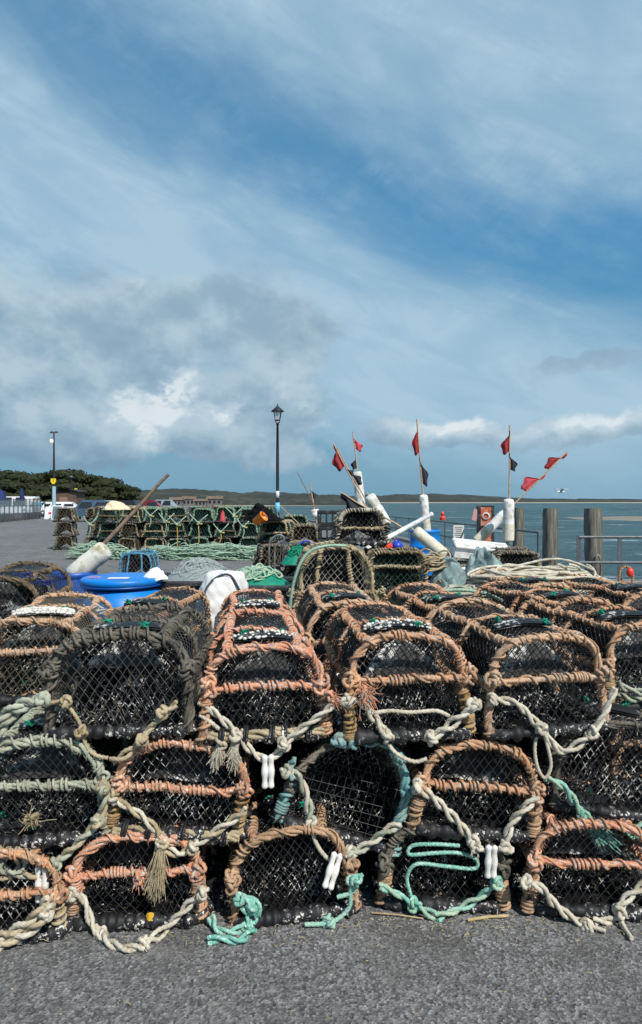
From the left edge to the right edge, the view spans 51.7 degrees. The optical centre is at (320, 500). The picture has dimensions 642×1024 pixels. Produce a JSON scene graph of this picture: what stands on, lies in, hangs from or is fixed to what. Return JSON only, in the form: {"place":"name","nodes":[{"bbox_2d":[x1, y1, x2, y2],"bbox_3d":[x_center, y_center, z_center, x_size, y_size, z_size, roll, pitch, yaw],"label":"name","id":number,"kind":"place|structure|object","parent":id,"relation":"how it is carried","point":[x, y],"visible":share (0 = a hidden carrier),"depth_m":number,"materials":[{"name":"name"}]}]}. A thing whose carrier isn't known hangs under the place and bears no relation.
{"place":"outdoors","nodes":[
{"label":"outdoors","id":0,"kind":"place"},
{"bbox_2d":[138,488,367,505],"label":"hill","id":1,"kind":"structure","parent":0,"point":[253,498],"depth_m":631.70,"materials":[{"name":"green plant"}]},
{"bbox_2d":[0,506,641,1023],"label":"ground","id":2,"kind":"structure","parent":0,"point":[258,978],"depth_m":2.17,"materials":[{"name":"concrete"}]},
{"bbox_2d":[0,496,39,513],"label":"parked car","id":3,"kind":"object","parent":2,"relation":"on","point":[11,498],"visible":0.16,"depth_m":67.20,"materials":[{"name":"white paint"}]},
{"bbox_2d":[0,499,40,521],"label":"windbreak fence","id":4,"kind":"object","parent":2,"relation":"on","point":[17,516],"visible":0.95,"depth_m":52.58,"materials":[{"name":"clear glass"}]},
{"bbox_2d":[4,485,57,501],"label":"pine tree","id":5,"kind":"object","parent":2,"relation":"on","point":[44,492],"visible":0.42,"depth_m":105.06,"materials":[{"name":"green plant"}]},
{"bbox_2d":[0,799,96,951],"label":"lobster pot","id":6,"kind":"object","parent":2,"relation":"on","point":[25,918],"visible":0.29,"depth_m":2.32,"materials":[{"name":"black fabric"}]},
{"bbox_2d":[0,681,135,902],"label":"lobster pot","id":7,"kind":"object","parent":6,"relation":"on","point":[32,755],"visible":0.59,"depth_m":2.42,"materials":[{"name":"black fabric"}]},
{"bbox_2d":[52,536,79,549],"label":"lobster pot","id":8,"kind":"object","parent":2,"relation":"on","point":[64,540],"visible":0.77,"depth_m":21.01,"materials":[{"name":"brown fabric"}]},
{"bbox_2d":[52,522,79,535],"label":"lobster pot","id":9,"kind":"object","parent":8,"relation":"on","point":[62,527],"visible":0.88,"depth_m":21.00,"materials":[{"name":"brown fabric"}]},
{"bbox_2d":[52,507,79,521],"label":"lobster pot","id":10,"kind":"object","parent":9,"relation":"on","point":[61,513],"visible":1,"depth_m":21.03,"materials":[{"name":"brown fabric"}]},
{"bbox_2d":[51,489,86,504],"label":"wooden hut","id":11,"kind":"object","parent":2,"relation":"on","point":[75,498],"visible":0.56,"depth_m":66.77,"materials":[{"name":"wood"}]},
{"bbox_2d":[50,569,97,611],"bbox_3d":[-2.140,1.073,5.750,0.385,0.933,0.385,0,0,0],"label":"tub","id":12,"kind":"object","parent":2,"relation":"on","point":[75,578],"visible":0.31,"depth_m":5.59,"materials":[{"name":"blue plastic"}]},
{"bbox_2d":[66,473,169,572],"bbox_3d":[-1.762,0.240,5.742,0.874,0.973,0.212,0,0,-10],"label":"dan buoy","id":13,"kind":"object","parent":12,"relation":"in","point":[94,557],"visible":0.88,"depth_m":5.64,"materials":[{"name":"white plastic"}]},
{"bbox_2d":[48,473,100,492],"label":"pine tree","id":14,"kind":"object","parent":2,"relation":"on","point":[79,480],"visible":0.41,"depth_m":121.97,"materials":[{"name":"green plant"}]},
{"bbox_2d":[66,500,111,519],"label":"parked car","id":15,"kind":"object","parent":2,"relation":"on","point":[82,506],"visible":0.16,"depth_m":49.18,"materials":[{"name":"blue paint"}]},
{"bbox_2d":[70,487,110,499],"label":"pine tree","id":16,"kind":"object","parent":2,"relation":"on","point":[95,493],"visible":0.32,"depth_m":108.93,"materials":[{"name":"green plant"}]},
{"bbox_2d":[63,541,134,559],"bbox_3d":[-5.819,1.287,17.607,1.911,0.493,0.769,0,0,0],"label":"rope heap","id":17,"kind":"object","parent":2,"relation":"on","point":[112,547],"visible":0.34,"depth_m":17.41,"materials":[{"name":"green fabric"}]},
{"bbox_2d":[100,483,141,499],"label":"pine tree","id":18,"kind":"object","parent":2,"relation":"on","point":[127,492],"visible":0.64,"depth_m":120.04,"materials":[{"name":"green plant"}]},
{"bbox_2d":[80,572,162,620],"bbox_3d":[-1.575,1.063,5.250,0.632,0.954,0.632,0,0,0],"label":"lidded drum","id":19,"kind":"object","parent":2,"relation":"on","point":[114,589],"visible":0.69,"depth_m":5.01,"materials":[{"name":"blue plastic"}]},
{"bbox_2d":[117,537,143,552],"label":"lobster pot","id":20,"kind":"object","parent":2,"relation":"on","point":[128,542],"visible":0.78,"depth_m":19.78,"materials":[{"name":"brown fabric"}]},
{"bbox_2d":[120,523,146,537],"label":"lobster pot","id":21,"kind":"object","parent":20,"relation":"on","point":[131,528],"visible":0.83,"depth_m":20.01,"materials":[{"name":"brown fabric"}]},
{"bbox_2d":[114,549,158,572],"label":"lobster pot","id":22,"kind":"object","parent":2,"relation":"on","point":[137,560],"visible":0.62,"depth_m":12.48,"materials":[{"name":"blue fabric"}]},
{"bbox_2d":[62,781,222,953],"bbox_3d":[-0.686,1.377,2.744,0.551,0.402,0.997,-1,0,-3],"label":"lobster pot","id":23,"kind":"object","parent":2,"relation":"on","point":[116,869],"visible":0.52,"depth_m":2.40,"materials":[{"name":"black fabric"}]},
{"bbox_2d":[106,734,257,906],"bbox_3d":[-0.551,1.154,2.802,0.568,0.581,0.959,6,0,-4],"label":"lobster pot","id":24,"kind":"object","parent":23,"relation":"on","point":[214,808],"visible":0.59,"depth_m":2.45,"materials":[{"name":"black fabric"}]},
{"bbox_2d":[36,601,214,764],"bbox_3d":[-0.755,0.706,2.730,0.603,0.501,0.746,-1,0,-2],"label":"lobster pot","id":25,"kind":"object","parent":24,"relation":"on","point":[108,697],"visible":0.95,"depth_m":2.53,"materials":[{"name":"black fabric"}]},
{"bbox_2d":[195,607,346,788],"bbox_3d":[-0.223,0.779,2.840,0.596,0.538,0.954,0,0,-7],"label":"lobster pot","id":26,"kind":"object","parent":24,"relation":"on","point":[269,685],"visible":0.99,"depth_m":2.50,"materials":[{"name":"orange fabric"}]},
{"bbox_2d":[142,537,169,551],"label":"lobster pot","id":27,"kind":"object","parent":2,"relation":"on","point":[150,542],"visible":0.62,"depth_m":19.59,"materials":[{"name":"beige fabric"}]},
{"bbox_2d":[141,523,169,537],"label":"lobster pot","id":28,"kind":"object","parent":27,"relation":"on","point":[153,528],"visible":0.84,"depth_m":19.86,"materials":[{"name":"beige fabric"}]},
{"bbox_2d":[153,572,202,621],"bbox_3d":[-1.083,1.090,5.600,0.820,0.900,0.710,0,0,0],"label":"fish tub","id":29,"kind":"object","parent":2,"relation":"on","point":[196,585],"visible":0.03,"depth_m":5.25,"materials":[{"name":"black plastic"}]},
{"bbox_2d":[163,557,227,580],"bbox_3d":[-1.017,0.591,5.600,0.676,0.238,0.560,0,0,0],"label":"netting heap","id":30,"kind":"object","parent":29,"relation":"in","point":[197,569],"visible":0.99,"depth_m":5.48,"materials":[{"name":"grey fabric"}]},
{"bbox_2d":[166,537,190,547],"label":"lobster pot","id":31,"kind":"object","parent":2,"relation":"on","point":[182,540],"visible":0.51,"depth_m":19.74,"materials":[{"name":"green fabric"}]},
{"bbox_2d":[165,522,194,537],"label":"lobster pot","id":32,"kind":"object","parent":31,"relation":"on","point":[181,528],"visible":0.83,"depth_m":19.92,"materials":[{"name":"green fabric"}]},
{"bbox_2d":[162,506,189,523],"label":"lobster pot","id":33,"kind":"object","parent":32,"relation":"on","point":[180,512],"visible":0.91,"depth_m":19.94,"materials":[{"name":"green fabric"}]},
{"bbox_2d":[190,536,209,547],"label":"lobster pot","id":34,"kind":"object","parent":2,"relation":"on","point":[202,540],"visible":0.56,"depth_m":19.82,"materials":[{"name":"green fabric"}]},
{"bbox_2d":[187,523,214,537],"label":"lobster pot","id":35,"kind":"object","parent":34,"relation":"on","point":[207,529],"visible":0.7,"depth_m":20.08,"materials":[{"name":"green fabric"}]},
{"bbox_2d":[189,508,216,522],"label":"lobster pot","id":36,"kind":"object","parent":35,"relation":"on","point":[201,513],"visible":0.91,"depth_m":19.86,"materials":[{"name":"green fabric"}]},
{"bbox_2d":[162,541,259,560],"bbox_3d":[-2.582,1.295,17.388,3.118,0.477,0.878,0,0,0],"label":"rope heap","id":37,"kind":"object","parent":2,"relation":"on","point":[211,550],"visible":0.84,"depth_m":17.12,"materials":[{"name":"green fabric"}]},
{"bbox_2d":[193,570,248,670],"bbox_3d":[-0.655,0.992,4.301,0.381,1.095,0.388,0,0,-40],"label":"bulk bag","id":38,"kind":"object","parent":2,"relation":"on","point":[217,587],"visible":0.27,"depth_m":4.18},
{"bbox_2d":[253,554,281,575],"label":"lobster pot","id":39,"kind":"object","parent":2,"relation":"on","point":[256,556],"visible":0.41,"depth_m":13.21,"materials":[{"name":"black fabric"}]},
{"bbox_2d":[255,542,286,566],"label":"lobster pot","id":40,"kind":"object","parent":39,"relation":"on","point":[262,549],"visible":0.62,"depth_m":13.13,"materials":[{"name":"black fabric"}]},
{"bbox_2d":[256,519,294,542],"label":"lobster pot","id":41,"kind":"object","parent":40,"relation":"on","point":[273,528],"visible":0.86,"depth_m":13.47,"materials":[{"name":"black fabric"}]},
{"bbox_2d":[244,503,283,521],"bbox_3d":[-1.164,0.245,13.400,0.840,0.416,0.839,0,0,0],"label":"black netting","id":42,"kind":"object","parent":41,"relation":"on","point":[253,512],"visible":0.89,"depth_m":13.28,"materials":[{"name":"black fabric"}]},
{"bbox_2d":[248,576,302,605],"bbox_3d":[-0.489,1.101,5.500,0.760,0.877,0.690,0,0,0],"label":"fish tub","id":43,"kind":"object","parent":2,"relation":"on","point":[283,589],"visible":0.03,"depth_m":5.16,"materials":[{"name":"black plastic"}]},
{"bbox_2d":[235,563,290,584],"bbox_3d":[-0.555,0.625,5.600,0.622,0.197,0.520,0,0,0],"label":"netting heap","id":44,"kind":"object","parent":43,"relation":"on","point":[261,574],"visible":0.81,"depth_m":5.49,"materials":[{"name":"green fabric"}]},
{"bbox_2d":[271,403,283,543],"bbox_3d":[-1.573,-0.995,24.000,0.470,5.070,0.470,0,0,0],"label":"street lamp","id":45,"kind":"object","parent":2,"relation":"on","point":[277,409],"visible":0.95,"depth_m":23.95,"materials":[{"name":"black metal"}]},
{"bbox_2d":[206,744,363,945],"bbox_3d":[-0.171,1.368,2.790,0.586,0.382,0.979,-4,0,-6],"label":"lobster pot","id":46,"kind":"object","parent":2,"relation":"on","point":[274,872],"visible":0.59,"depth_m":2.46,"materials":[{"name":"black fabric"}]},
{"bbox_2d":[257,725,412,890],"bbox_3d":[0.022,1.215,2.856,0.587,0.565,1.004,20,-13,-8],"label":"lobster pot","id":47,"kind":"object","parent":46,"relation":"on","point":[347,767],"visible":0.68,"depth_m":2.59,"materials":[{"name":"black fabric"}]},
{"bbox_2d":[322,599,481,763],"bbox_3d":[0.295,0.716,2.828,0.546,0.498,0.964,0,0,-6],"label":"lobster pot","id":48,"kind":"object","parent":47,"relation":"on","point":[388,672],"visible":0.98,"depth_m":2.54,"materials":[{"name":"black fabric"}]},
{"bbox_2d":[282,566,296,575],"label":"lobster pot","id":49,"kind":"object","parent":2,"relation":"on","point":[288,571],"visible":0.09,"depth_m":13.28,"materials":[{"name":"black"}]},
{"bbox_2d":[290,523,317,542],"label":"lobster pot","id":50,"kind":"object","parent":49,"relation":"on","point":[300,531],"visible":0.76,"depth_m":13.48,"materials":[{"name":"beige fabric"}]},
{"bbox_2d":[41,911,640,1023],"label":"straw litter","id":51,"kind":"object","parent":2,"relation":"on","point":[488,917],"visible":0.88,"depth_m":2.40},
{"bbox_2d":[351,432,366,555],"bbox_3d":[0.641,0.207,10.600,0.333,2.630,0.151,0,0,0],"label":"dan buoy","id":52,"kind":"object","parent":2,"relation":"on","point":[358,446],"visible":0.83,"depth_m":10.58,"materials":[{"name":"white plastic"}]},
{"bbox_2d":[409,529,439,581],"bbox_3d":[1.974,1.043,12.600,0.587,0.994,0.587,0,0,0],"label":"barrel","id":53,"kind":"object","parent":2,"relation":"on","point":[433,533],"visible":0.28,"depth_m":12.37,"materials":[{"name":"blue plastic"}]},
{"bbox_2d":[412,419,430,529],"bbox_3d":[1.916,-0.017,12.600,0.378,3.077,0.176,0,0,0],"label":"dan buoy","id":54,"kind":"object","parent":53,"relation":"in","point":[424,510],"visible":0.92,"depth_m":12.58,"materials":[{"name":"white plastic"}]},
{"bbox_2d":[411,527,447,556],"bbox_3d":[1.379,0.531,8.399,0.543,0.433,0.158,0,0,22],"label":"dan buoy","id":55,"kind":"object","parent":2,"relation":"on","point":[424,538],"visible":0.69,"depth_m":8.35,"materials":[{"name":"white plastic"}]},
{"bbox_2d":[369,744,511,922],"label":"lobster pot","id":56,"kind":"object","parent":2,"relation":"on","point":[426,876],"visible":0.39,"depth_m":2.50,"materials":[{"name":"black fabric"}]},
{"bbox_2d":[378,735,545,878],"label":"lobster pot","id":57,"kind":"object","parent":56,"relation":"on","point":[495,808],"visible":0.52,"depth_m":2.50,"materials":[{"name":"black fabric"}]},
{"bbox_2d":[426,596,617,779],"bbox_3d":[0.811,0.755,2.902,0.560,0.581,0.936,-1,0,-9],"label":"lobster pot","id":58,"kind":"object","parent":57,"relation":"on","point":[517,662],"visible":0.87,"depth_m":2.60,"materials":[{"name":"black fabric"}]},
{"bbox_2d":[472,505,493,541],"bbox_3d":[4.264,0.828,17.486,0.578,1.423,0.297,0,0,8],"label":"lifebuoy cabinet","id":59,"kind":"object","parent":2,"relation":"on","point":[483,515],"visible":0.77,"depth_m":17.36,"materials":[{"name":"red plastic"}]},
{"bbox_2d":[501,425,517,546],"bbox_3d":[2.790,0.199,9.813,0.219,2.642,0.172,0,0,-34],"label":"dan buoy","id":60,"kind":"object","parent":2,"relation":"on","point":[508,522],"visible":0.94,"depth_m":9.75,"materials":[{"name":"white plastic"}]},
{"bbox_2d":[456,450,567,560],"bbox_3d":[2.641,0.376,10.200,2.326,2.308,0.155,0,0,0],"label":"dan buoy","id":61,"kind":"object","parent":2,"relation":"on","point":[486,531],"visible":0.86,"depth_m":10.18,"materials":[{"name":"white plastic"}]},
{"bbox_2d":[494,756,641,940],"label":"lobster pot","id":62,"kind":"object","parent":2,"relation":"on","point":[563,867],"visible":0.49,"depth_m":2.48,"materials":[{"name":"black fabric"}]},
{"bbox_2d":[507,681,641,854],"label":"lobster pot","id":63,"kind":"object","parent":62,"relation":"on","point":[623,803],"visible":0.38,"depth_m":2.60,"materials":[{"name":"black fabric"}]},
{"bbox_2d":[573,742,641,857],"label":"lobster pot","id":64,"kind":"object","parent":2,"relation":"on","point":[624,775],"visible":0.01,"depth_m":2.93,"materials":[{"name":"black fabric"}]},
{"bbox_2d":[566,676,641,786],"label":"lobster pot","id":65,"kind":"object","parent":64,"relation":"on","point":[610,738],"visible":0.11,"depth_m":2.87,"materials":[{"name":"black fabric"}]},
{"bbox_2d":[517,595,641,713],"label":"lobster pot","id":66,"kind":"object","parent":65,"relation":"on","point":[614,633],"visible":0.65,"depth_m":3.01,"materials":[{"name":"brown fabric"}]},
{"bbox_2d":[577,536,641,579],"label":"railing","id":67,"kind":"object","parent":2,"relation":"on","point":[619,562],"visible":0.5,"depth_m":11.73,"materials":[{"name":"grey metal"}]},
{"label":"lobster pot","id":68,"kind":"object","parent":2,"relation":"on","visible":0},
{"bbox_2d":[0,658,86,781],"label":"lobster pot","id":69,"kind":"object","parent":68,"relation":"on","point":[22,714],"visible":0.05,"depth_m":3.04,"materials":[{"name":"black fabric"}]},
{"bbox_2d":[0,591,113,706],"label":"lobster pot","id":70,"kind":"object","parent":69,"relation":"on","point":[38,630],"visible":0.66,"depth_m":3.04,"materials":[{"name":"brown fabric"}]},
{"bbox_2d":[0,0,641,498],"label":"sky","id":71,"kind":"structure","parent":0,"point":[369,219],"materials":[{"name":"blue"}]},
{"bbox_2d":[9,915,639,1022],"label":"grit","id":72,"kind":"object","parent":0,"point":[394,934],"visible":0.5,"depth_m":2.40,"materials":[{"name":"gravel"}]},
{"bbox_2d":[214,503,641,578],"bbox_3d":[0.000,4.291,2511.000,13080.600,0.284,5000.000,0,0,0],"label":"sea","id":73,"kind":"structure","parent":0,"point":[570,530],"depth_m":126.14,"materials":[{"name":"liquid"}]},
{"bbox_2d":[513,508,523,546],"bbox_3d":[5.474,2.862,18.348,0.281,5.358,0.371,0,0,-21],"label":"timber pile","id":74,"kind":"object","parent":73,"relation":"in","point":[518,540],"visible":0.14,"depth_m":18.28,"materials":[{"name":"wood"}]},
{"bbox_2d":[542,508,557,565],"bbox_3d":[5.237,2.854,15.167,0.321,5.371,0.406,0,0,0],"label":"timber pile","id":75,"kind":"object","parent":73,"relation":"in","point":[550,534],"visible":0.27,"depth_m":15.09,"materials":[{"name":"wood"}]},
{"bbox_2d":[584,508,602,576],"bbox_3d":[5.494,2.844,13.262,0.330,5.392,0.400,-1,0,0],"label":"timber pile","id":76,"kind":"object","parent":73,"relation":"in","point":[593,549],"visible":0.34,"depth_m":13.19,"materials":[{"name":"wood"}]},
{"bbox_2d":[300,493,641,501],"bbox_3d":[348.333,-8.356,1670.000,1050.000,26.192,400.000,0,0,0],"label":"hill","id":77,"kind":"structure","parent":0,"point":[432,497],"depth_m":1589.85,"materials":[{"name":"green plant"}]},
{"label":"lobster pot","id":78,"kind":"object","parent":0,"visible":0},
{"bbox_2d":[253,740,300,752],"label":"lobster pot","id":79,"kind":"object","parent":78,"relation":"on","point":[258,747],"depth_m":3.31,"materials":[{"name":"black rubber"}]},
{"bbox_2d":[210,588,302,647],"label":"lobster pot","id":80,"kind":"object","parent":79,"relation":"on","point":[271,601],"visible":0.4,"depth_m":3.66,"materials":[{"name":"brown fabric"}]},
{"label":"lobster pot","id":81,"kind":"object","parent":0,"visible":0},
{"bbox_2d":[0,560,72,636],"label":"lobster pot","id":82,"kind":"object","parent":81,"relation":"on","point":[15,591],"visible":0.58,"depth_m":4.15,"materials":[{"name":"black fabric"}]},
{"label":"lobster pot","id":83,"kind":"object","parent":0,"visible":0},
{"bbox_2d":[99,585,213,678],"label":"lobster pot","id":84,"kind":"object","parent":83,"relation":"on","point":[160,596],"visible":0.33,"depth_m":3.76,"materials":[{"name":"brown fabric"}]},
{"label":"lobster pot","id":85,"kind":"object","parent":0,"visible":0},
{"bbox_2d":[295,580,386,669],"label":"lobster pot","id":86,"kind":"object","parent":85,"relation":"on","point":[313,621],"visible":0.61,"depth_m":3.63,"materials":[{"name":"brown fabric"}]},
{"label":"lobster pot","id":87,"kind":"object","parent":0,"visible":0},
{"bbox_2d":[383,581,494,670],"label":"lobster pot","id":88,"kind":"object","parent":87,"relation":"on","point":[423,607],"visible":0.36,"depth_m":3.70,"materials":[{"name":"brown fabric"}]},
{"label":"lobster pot","id":89,"kind":"object","parent":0,"visible":0},
{"bbox_2d":[470,579,618,669],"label":"lobster pot","id":90,"kind":"object","parent":89,"relation":"on","point":[519,591],"visible":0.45,"depth_m":3.75,"materials":[{"name":"brown fabric"}]},
{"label":"lobster pot","id":91,"kind":"object","parent":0,"visible":0},
{"bbox_2d":[465,567,580,625],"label":"lobster pot","id":92,"kind":"object","parent":91,"relation":"on","point":[541,582],"visible":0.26,"depth_m":4.46,"materials":[{"name":"brown fabric"}]},
{"bbox_2d":[463,558,613,593],"bbox_3d":[1.646,0.557,4.994,1.153,0.219,0.784,0,0,0],"label":"rope coil","id":93,"kind":"object","parent":92,"relation":"on","point":[551,574],"visible":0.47,"depth_m":4.86,"materials":[{"name":"beige fabric"}]},
{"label":"lobster pot","id":94,"kind":"object","parent":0,"visible":0},
{"bbox_2d":[555,573,641,618],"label":"lobster pot","id":95,"kind":"object","parent":94,"relation":"on","point":[624,593],"visible":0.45,"depth_m":4.26,"materials":[{"name":"brown fabric"}]},
{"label":"lobster pot","id":96,"kind":"object","parent":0,"visible":0},
{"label":"lobster pot","id":97,"kind":"object","parent":96,"relation":"on","visible":0},
{"bbox_2d":[286,540,385,613],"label":"lobster pot","id":98,"kind":"object","parent":97,"relation":"on","point":[330,560],"visible":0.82,"depth_m":4.93,"materials":[{"name":"beige fabric"}]},
{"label":"lobster pot","id":99,"kind":"object","parent":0,"visible":0},
{"bbox_2d":[381,583,429,604],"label":"lobster pot","id":100,"kind":"object","parent":99,"relation":"on","point":[389,589],"visible":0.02,"depth_m":5.33,"materials":[{"name":"black fabric"}]},
{"bbox_2d":[364,546,431,610],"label":"lobster pot","id":101,"kind":"object","parent":100,"relation":"on","point":[396,567],"visible":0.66,"depth_m":5.31,"materials":[{"name":"beige fabric"}]},
{"bbox_2d":[327,507,391,546],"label":"lobster pot","id":102,"kind":"object","parent":101,"relation":"on","point":[348,522],"visible":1,"depth_m":5.42,"materials":[{"name":"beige fabric"}]},
{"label":"lobster pot","id":103,"kind":"object","parent":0,"visible":0},
{"bbox_2d":[427,575,467,584],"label":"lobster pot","id":104,"kind":"object","parent":103,"relation":"on","point":[429,578],"visible":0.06,"depth_m":6.45,"materials":[{"name":"fabric"}]},
{"bbox_2d":[415,548,450,572],"bbox_3d":[0.993,0.556,6.308,0.514,0.214,0.483,0,0,29],"label":"rope coil","id":105,"kind":"object","parent":104,"relation":"on","point":[433,558],"visible":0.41,"depth_m":6.14,"materials":[{"name":"beige fabric"}]},
{"bbox_2d":[430,556,466,588],"bbox_3d":[1.198,0.709,6.159,0.405,0.389,0.641,0,0,0],"label":"plastic sheet","id":106,"kind":"object","parent":104,"relation":"on","point":[453,572],"visible":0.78,"depth_m":6.09,"materials":[{"name":"grey plastic"}]},
{"bbox_2d":[465,547,502,577],"bbox_3d":[1.545,0.680,6.318,0.588,0.501,0.622,0,0,-23],"label":"plastic sheet","id":107,"kind":"object","parent":104,"relation":"on","point":[480,557],"visible":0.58,"depth_m":6.19,"materials":[{"name":"grey plastic"}]},
{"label":"lobster pot","id":108,"kind":"object","parent":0,"visible":0},
{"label":"lobster pot","id":109,"kind":"object","parent":108,"relation":"on","visible":0},
{"bbox_2d":[490,546,541,565],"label":"lobster pot","id":110,"kind":"object","parent":109,"relation":"on","point":[512,555],"visible":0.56,"depth_m":7.14,"materials":[{"name":"black fabric"}]},
{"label":"lobster pot","id":111,"kind":"object","parent":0,"visible":0},
{"bbox_2d":[457,560,467,566],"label":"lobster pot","id":112,"kind":"object","parent":111,"relation":"on","point":[463,563],"visible":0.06,"depth_m":7.52,"materials":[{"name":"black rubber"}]},
{"bbox_2d":[450,538,508,558],"bbox_3d":[1.824,0.554,7.584,0.636,0.178,0.402,4,6,4],"label":"fish box","id":113,"kind":"object","parent":112,"relation":"on","point":[462,548],"visible":0.51,"depth_m":7.49,"materials":[{"name":"white plastic"}]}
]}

